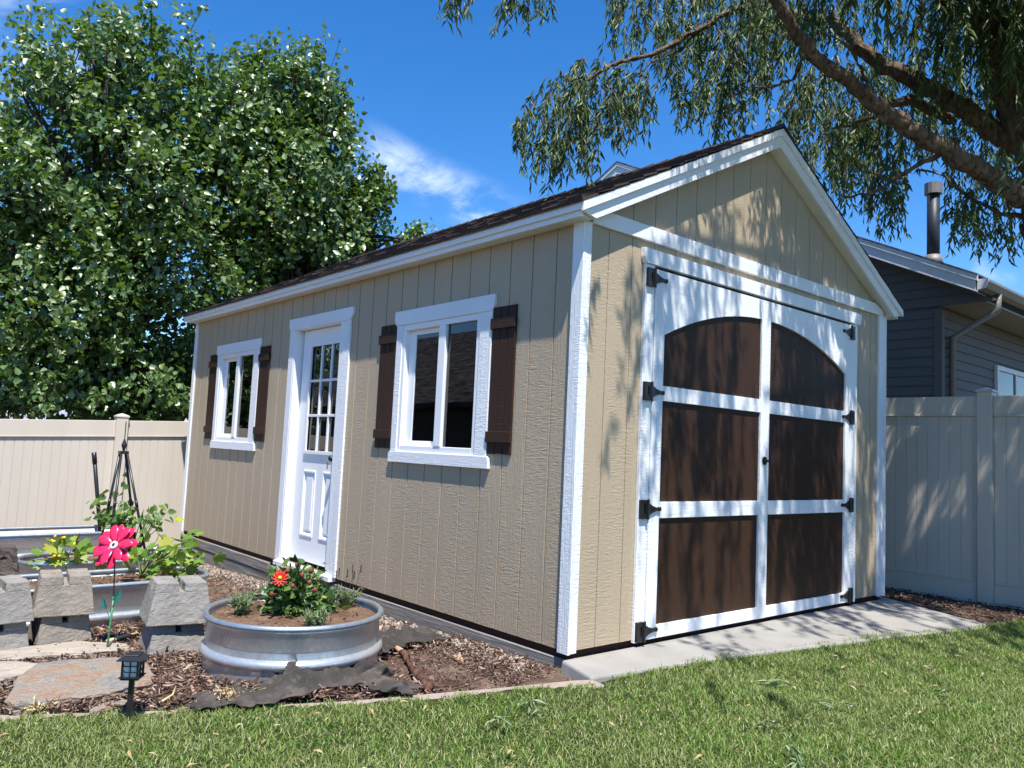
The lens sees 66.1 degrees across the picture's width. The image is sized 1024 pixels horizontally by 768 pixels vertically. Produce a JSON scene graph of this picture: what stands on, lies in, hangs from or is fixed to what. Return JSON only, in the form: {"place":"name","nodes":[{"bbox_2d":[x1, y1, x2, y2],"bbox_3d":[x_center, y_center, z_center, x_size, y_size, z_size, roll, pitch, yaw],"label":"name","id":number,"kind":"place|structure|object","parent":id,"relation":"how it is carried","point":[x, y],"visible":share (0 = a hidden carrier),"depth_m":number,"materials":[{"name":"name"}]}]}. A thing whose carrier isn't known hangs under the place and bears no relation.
{"place":"outdoors","nodes":[
{"label":"outdoors","id":0,"kind":"place"},
{"bbox_2d":[6,409,187,420],"bbox_3d":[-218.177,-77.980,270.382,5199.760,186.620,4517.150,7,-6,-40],"label":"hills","id":1,"kind":"structure","parent":0,"point":[62,412],"depth_m":1142.93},
{"bbox_2d":[0,563,1023,714],"bbox_3d":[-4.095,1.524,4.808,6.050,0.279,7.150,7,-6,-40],"label":"mulch bed","id":2,"kind":"object","parent":0,"point":[558,677],"visible":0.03,"depth_m":4.19,"materials":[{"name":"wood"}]},
{"bbox_2d":[0,622,28,649],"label":"pier block","id":3,"kind":"object","parent":2,"relation":"on","point":[13,635],"depth_m":4.28,"materials":[{"name":"grey concrete"}]},
{"bbox_2d":[0,574,33,624],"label":"pier block","id":4,"kind":"object","parent":3,"relation":"on","point":[16,606],"depth_m":4.29,"materials":[{"name":"grey concrete"}]},
{"bbox_2d":[0,661,36,688],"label":"flagstone","id":5,"kind":"object","parent":2,"relation":"on","point":[12,670],"visible":0.57,"depth_m":3.83,"materials":[{"name":"grey stone"}]},
{"bbox_2d":[20,694,60,714],"bbox_3d":[-1.993,1.366,3.340,0.185,0.103,0.146,7,-6,-40],"label":"straw","id":6,"kind":"object","parent":2,"relation":"on","point":[39,706],"visible":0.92,"depth_m":3.31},
{"bbox_2d":[27,615,91,644],"bbox_3d":[-2.647,1.429,4.601,0.296,0.209,0.296,5,-6,-42],"label":"pier block","id":7,"kind":"object","parent":2,"relation":"on","point":[46,630],"depth_m":4.50,"materials":[{"name":"grey concrete"}]},
{"bbox_2d":[32,568,93,617],"bbox_3d":[-2.631,1.216,4.616,0.316,0.224,0.316,6,-5,-32],"label":"pier block","id":8,"kind":"object","parent":7,"relation":"on","point":[56,593],"depth_m":4.51,"materials":[{"name":"grey concrete"}]},
{"bbox_2d":[0,525,130,555],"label":"stock tank","id":9,"kind":"object","parent":2,"relation":"on","point":[24,540],"visible":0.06,"depth_m":7.69,"materials":[{"name":"metal"}]},
{"bbox_2d":[0,641,136,660],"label":"flagstone","id":10,"kind":"object","parent":2,"relation":"on","point":[75,648],"visible":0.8,"depth_m":4.28,"materials":[{"name":"beige stone"}]},
{"bbox_2d":[2,657,155,715],"bbox_3d":[-1.991,1.399,3.685,0.597,0.069,0.700,5,-5,-23],"label":"flagstone","id":11,"kind":"object","parent":2,"relation":"on","point":[64,679],"visible":0.85,"depth_m":3.58,"materials":[{"name":"grey stone"}]},
{"bbox_2d":[0,413,187,547],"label":"vinyl fence","id":12,"kind":"object","parent":2,"relation":"on","point":[46,474],"visible":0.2,"depth_m":9.02,"materials":[{"name":"beige plastic"}]},
{"bbox_2d":[91,452,101,531],"bbox_3d":[-4.280,1.270,8.133,0.046,1.124,0.235,0,-6,32],"label":"garden stake","id":13,"kind":"object","parent":2,"relation":"on","point":[95,470],"visible":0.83,"depth_m":8.11,"materials":[{"name":"black plastic"}]},
{"bbox_2d":[18,547,196,573],"bbox_3d":[-3.265,1.554,6.389,1.365,0.340,0.667,7,-6,-40],"label":"stock tank","id":14,"kind":"object","parent":2,"relation":"on","point":[24,566],"visible":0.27,"depth_m":6.03,"materials":[{"name":"metal"}]},
{"bbox_2d":[27,533,107,569],"bbox_3d":[-3.363,1.288,6.058,0.562,0.280,0.556,3,-5,-7],"label":"squash plant","id":15,"kind":"object","parent":14,"relation":"in","point":[81,549],"visible":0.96,"depth_m":5.96,"materials":[{"name":"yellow plant"}]},
{"bbox_2d":[99,422,145,548],"bbox_3d":[-3.203,0.883,6.564,0.321,1.135,0.321,7,-6,-40],"label":"garden obelisk","id":16,"kind":"object","parent":14,"relation":"on","point":[127,460],"visible":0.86,"depth_m":6.56,"materials":[{"name":"black metal"}]},
{"bbox_2d":[84,472,175,551],"bbox_3d":[-3.231,1.105,6.704,0.628,0.698,0.939,7,-6,-40],"label":"climbing vine","id":17,"kind":"object","parent":14,"relation":"in","point":[119,517],"visible":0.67,"depth_m":6.58,"materials":[{"name":"green plant"}]},
{"bbox_2d":[89,700,135,714],"bbox_3d":[-1.734,1.402,3.411,0.105,0.038,0.211,-1,-6,37],"label":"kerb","id":18,"kind":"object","parent":2,"relation":"on","point":[102,707],"visible":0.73,"depth_m":3.37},
{"bbox_2d":[20,566,208,631],"bbox_3d":[-2.918,1.429,5.107,1.855,0.325,0.653,7,-6,-40],"label":"stock tank","id":19,"kind":"object","parent":2,"relation":"on","point":[128,604],"visible":0.23,"depth_m":5.11,"materials":[{"name":"metal"}]},
{"bbox_2d":[123,515,226,578],"bbox_3d":[-2.423,1.168,5.529,0.780,0.477,0.609,3,-5,-6],"label":"squash plant","id":20,"kind":"object","parent":19,"relation":"in","point":[175,557],"visible":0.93,"depth_m":5.49,"materials":[{"name":"green plant"}]},
{"bbox_2d":[93,525,138,646],"bbox_3d":[-2.266,1.170,4.441,0.276,0.732,0.137,1,-5,20],"label":"metal flower","id":21,"kind":"object","parent":2,"relation":"on","point":[114,541],"visible":0.99,"depth_m":4.44,"materials":[{"name":"pink metal"}]},
{"bbox_2d":[105,632,138,642],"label":"twig","id":22,"kind":"object","parent":2,"relation":"on","point":[120,637],"visible":0.84,"depth_m":4.61,"materials":[{"name":"wood"}]},
{"bbox_2d":[0,0,260,420],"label":"broadleaf tree","id":23,"kind":"object","parent":2,"relation":"on","point":[106,251],"visible":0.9,"depth_m":10.12,"materials":[{"name":"green plant"}]},
{"bbox_2d":[147,689,173,698],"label":"twig","id":24,"kind":"object","parent":2,"relation":"on","point":[149,697],"visible":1,"depth_m":3.54,"materials":[{"name":"brown wood"}]},
{"bbox_2d":[159,686,176,703],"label":"twig","id":25,"kind":"object","parent":2,"relation":"on","point":[166,698],"visible":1,"depth_m":3.52,"materials":[{"name":"wood"}]},
{"bbox_2d":[138,624,204,660],"bbox_3d":[-1.936,1.448,4.488,0.325,0.210,0.326,5,-6,-35],"label":"pier block","id":26,"kind":"object","parent":2,"relation":"on","point":[186,638],"depth_m":4.38,"materials":[{"name":"grey concrete"}]},
{"bbox_2d":[139,575,209,626],"bbox_3d":[-1.923,1.234,4.515,0.345,0.229,0.346,7,-7,-31],"label":"pier block","id":27,"kind":"object","parent":26,"relation":"on","point":[171,600],"depth_m":4.39,"materials":[{"name":"grey concrete"}]},
{"bbox_2d":[193,682,263,709],"bbox_3d":[-1.253,1.404,3.520,0.360,0.128,0.262,7,-6,-40],"label":"straw","id":28,"kind":"object","parent":2,"relation":"on","point":[226,692],"visible":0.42,"depth_m":3.53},
{"bbox_2d":[183,684,288,709],"bbox_3d":[-1.221,1.395,3.553,0.478,0.038,0.313,5,-5,-25],"label":"weed fabric","id":29,"kind":"object","parent":2,"relation":"on","point":[252,698],"visible":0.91,"depth_m":3.50,"materials":[{"name":"grey fabric"}]},
{"bbox_2d":[199,593,383,685],"bbox_3d":[-1.185,1.377,4.272,0.956,0.320,0.956,7,-6,-40],"label":"round planter","id":30,"kind":"object","parent":2,"relation":"on","point":[233,648],"visible":0.81,"depth_m":3.91,"materials":[{"name":"metal"}]},
{"bbox_2d":[224,584,257,615],"bbox_3d":[-1.450,1.169,4.238,0.167,0.169,0.168,0,-5,28],"label":"lavender plant","id":31,"kind":"object","parent":30,"relation":"on","point":[240,605],"visible":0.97,"depth_m":4.21,"materials":[{"name":"green plant"}]},
{"bbox_2d":[253,554,351,618],"bbox_3d":[-1.175,1.133,4.352,0.460,0.405,0.475,7,-6,-40],"label":"dahlia","id":32,"kind":"object","parent":30,"relation":"in","point":[296,593],"visible":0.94,"depth_m":4.29,"materials":[{"name":"green plant"}]},
{"bbox_2d":[299,604,331,625],"bbox_3d":[-1.013,1.197,4.045,0.171,0.122,0.133,3,-5,-2],"label":"lavender plant","id":33,"kind":"object","parent":30,"relation":"on","point":[319,620],"visible":0.94,"depth_m":4.03,"materials":[{"name":"green plant"}]},
{"bbox_2d":[320,586,339,602],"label":"mint plant","id":34,"kind":"object","parent":30,"relation":"on","point":[325,591],"visible":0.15,"depth_m":4.53,"materials":[{"name":"green plant"}]},
{"bbox_2d":[333,565,363,608],"bbox_3d":[-0.958,1.180,4.558,0.202,0.254,0.173,5,-5,-23],"label":"lavender plant","id":35,"kind":"object","parent":30,"relation":"on","point":[344,598],"visible":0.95,"depth_m":4.54,"materials":[{"name":"green plant"}]},
{"bbox_2d":[0,680,604,721],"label":"kerb","id":36,"kind":"structure","parent":2,"relation":"on","point":[437,695],"depth_m":3.74,"materials":[{"name":"concrete"}]},
{"bbox_2d":[172,20,437,355],"bbox_3d":[-3.289,-1.488,12.013,3.858,7.761,3.344,7,-6,-40],"label":"broadleaf tree","id":37,"kind":"object","parent":2,"relation":"on","point":[314,208],"visible":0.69,"depth_m":11.27,"materials":[{"name":"green plant"}]},
{"bbox_2d":[246,659,397,699],"bbox_3d":[-0.885,1.405,3.845,0.743,0.097,0.332,7,-6,-40],"label":"weed fabric","id":38,"kind":"object","parent":2,"relation":"on","point":[294,680],"visible":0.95,"depth_m":3.79,"materials":[{"name":"black fabric"}]},
{"bbox_2d":[198,563,542,674],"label":"pebbles","id":39,"kind":"object","parent":2,"relation":"on","point":[235,574],"visible":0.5,"depth_m":5.33,"materials":[{"name":"grey gravel"}]},
{"bbox_2d":[359,678,423,694],"bbox_3d":[-0.582,1.444,3.810,0.301,0.042,0.210,1,-5,20],"label":"weed fabric","id":40,"kind":"object","parent":2,"relation":"on","point":[401,686],"visible":0.99,"depth_m":3.77,"materials":[{"name":"black fabric"}]},
{"bbox_2d":[378,624,452,652],"bbox_3d":[-0.679,1.512,4.767,0.411,0.096,0.632,-2,-6,42],"label":"weed fabric","id":41,"kind":"object","parent":2,"relation":"on","point":[391,638],"visible":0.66,"depth_m":4.75,"materials":[{"name":"black fabric"}]},
{"bbox_2d":[395,646,483,693],"bbox_3d":[-0.505,1.509,4.198,0.369,0.073,0.713,7,-6,-40],"label":"tree root","id":42,"kind":"object","parent":2,"relation":"on","point":[420,675],"visible":0.89,"depth_m":4.01,"materials":[{"name":"brown plant"}]},
{"bbox_2d":[453,654,464,663],"bbox_3d":[-0.298,1.544,4.422,0.032,0.027,0.115,5,-5,-25],"label":"wood scrap","id":43,"kind":"object","parent":2,"relation":"on","point":[461,658],"visible":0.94,"depth_m":4.41,"materials":[{"name":"beige wood"}]},
{"bbox_2d":[180,123,903,667],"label":"garden shed","id":44,"kind":"structure","parent":2,"relation":"on","point":[638,407],"depth_m":5.41,"materials":[{"name":"beige wood"}]},
{"bbox_2d":[210,338,262,450],"bbox_3d":[-2.846,0.121,8.154,0.074,1.112,1.179,7,-6,-40],"label":"window","id":45,"kind":"structure","parent":44,"relation":"in","point":[236,388],"depth_m":8.11,"materials":[{"name":"white plastic"}]},
{"bbox_2d":[273,306,355,581],"bbox_3d":[-1.679,0.496,6.775,0.170,2.216,1.174,7,-6,-40],"label":"entry door","id":46,"kind":"structure","parent":44,"relation":"in","point":[309,503],"depth_m":6.85,"materials":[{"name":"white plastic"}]},
{"bbox_2d":[387,294,496,468],"bbox_3d":[-0.487,0.000,5.419,0.074,1.112,1.179,7,-6,-40],"label":"window","id":47,"kind":"structure","parent":44,"relation":"in","point":[441,393],"depth_m":5.36,"materials":[{"name":"white plastic"}]},
{"bbox_2d":[634,267,762,642],"bbox_3d":[1.258,0.457,5.108,1.292,2.239,0.054,7,-6,-40],"label":"barn door","id":48,"kind":"structure","parent":44,"relation":"in","point":[701,509],"depth_m":5.10,"materials":[{"name":"brown wood"}]},
{"bbox_2d":[762,302,855,616],"bbox_3d":[2.272,0.575,5.954,1.352,2.239,0.091,7,-6,-40],"label":"barn door","id":49,"kind":"structure","parent":44,"relation":"in","point":[811,504],"depth_m":5.97,"materials":[{"name":"brown wood"}]},
{"bbox_2d":[879,590,1023,625],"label":"leaf bed","id":50,"kind":"object","parent":2,"relation":"on","point":[947,611],"visible":0.03,"depth_m":6.88,"materials":[{"name":"brown plant"}]},
{"bbox_2d":[885,387,1023,609],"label":"vinyl fence","id":51,"kind":"object","parent":2,"relation":"on","point":[954,521],"visible":0.23,"depth_m":7.41,"materials":[{"name":"beige plastic"}]},
{"bbox_3d":[-2.991,1.324,4.480,0.308,0.363,0.249,6,-6,-35],"label":"wall block","id":52,"kind":"object","parent":2,"relation":"on","visible":0},
{"bbox_2d":[0,544,19,575],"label":"wall block","id":53,"kind":"object","parent":52,"relation":"on","point":[9,564],"depth_m":4.49,"materials":[{"name":"grey concrete"}]},
{"bbox_2d":[0,618,1023,767],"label":"lawn","id":54,"kind":"structure","parent":0,"point":[558,689],"depth_m":3.42,"materials":[{"name":"green plant"}]},
{"bbox_2d":[116,651,150,719],"bbox_3d":[-1.597,1.313,3.292,0.104,0.373,0.104,3,-5,-5],"label":"solar lantern","id":55,"kind":"object","parent":54,"relation":"on","point":[132,667],"visible":0.87,"depth_m":3.28,"materials":[{"name":"black plastic"}]},
{"bbox_2d":[484,716,512,730],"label":"fallen sprig","id":56,"kind":"object","parent":54,"relation":"on","point":[497,720],"visible":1,"depth_m":3.33,"materials":[{"name":"green plant"}]},
{"bbox_2d":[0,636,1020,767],"bbox_3d":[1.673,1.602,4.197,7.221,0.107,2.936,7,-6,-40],"label":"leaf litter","id":57,"kind":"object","parent":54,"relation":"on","point":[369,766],"visible":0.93,"depth_m":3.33,"materials":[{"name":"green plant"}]},
{"bbox_2d":[517,699,545,718],"bbox_3d":[0.085,1.457,3.536,0.138,0.035,0.224,2,-5,9],"label":"fallen sprig","id":58,"kind":"object","parent":54,"relation":"on","point":[533,702],"visible":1,"depth_m":3.58,"materials":[{"name":"green plant"}]},
{"bbox_2d":[435,0,1023,273],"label":"willow tree","id":59,"kind":"object","parent":54,"relation":"on","point":[993,32],"visible":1,"depth_m":6.60,"materials":[{"name":"green plant"}]},
{"bbox_2d":[758,717,779,727],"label":"fallen sprig","id":60,"kind":"object","parent":54,"relation":"on","point":[771,722],"visible":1,"depth_m":3.48,"materials":[{"name":"green plant"}]},
{"bbox_2d":[754,678,789,686],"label":"fallen sprig","id":61,"kind":"object","parent":54,"relation":"on","point":[775,681],"visible":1,"depth_m":4.12,"materials":[{"name":"green plant"}]},
{"bbox_2d":[781,744,806,767],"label":"fallen sprig","id":62,"kind":"object","parent":54,"relation":"on","point":[796,752],"visible":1,"depth_m":3.09,"materials":[{"name":"green plant"}]},
{"bbox_2d":[818,696,855,708],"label":"fallen sprig","id":63,"kind":"object","parent":54,"relation":"on","point":[826,703],"visible":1,"depth_m":3.82,"materials":[{"name":"green plant"}]},
{"bbox_2d":[934,688,948,696],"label":"fallen sprig","id":64,"kind":"object","parent":54,"relation":"on","point":[944,690],"visible":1,"depth_m":4.09,"materials":[{"name":"green plant"}]},
{"bbox_2d":[0,0,1023,375],"label":"sky","id":65,"kind":"structure","parent":0,"point":[441,105],"materials":[{"name":"blue"}]},
{"bbox_2d":[561,597,985,682],"bbox_3d":[1.889,1.737,5.243,4.017,0.178,1.290,7,-6,-40],"label":"concrete apron","id":66,"kind":"object","parent":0,"point":[882,615],"visible":0.56,"depth_m":5.09,"materials":[{"name":"grey concrete"}]},
{"bbox_2d":[595,161,1023,397],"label":"neighbour house","id":67,"kind":"structure","parent":0,"point":[954,331],"depth_m":10.66,"materials":[{"name":"blue"}]},
{"bbox_2d":[994,365,1023,395],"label":"window","id":68,"kind":"structure","parent":67,"relation":"in","point":[1008,382],"depth_m":11.87,"materials":[{"name":"white glass"}]}
]}

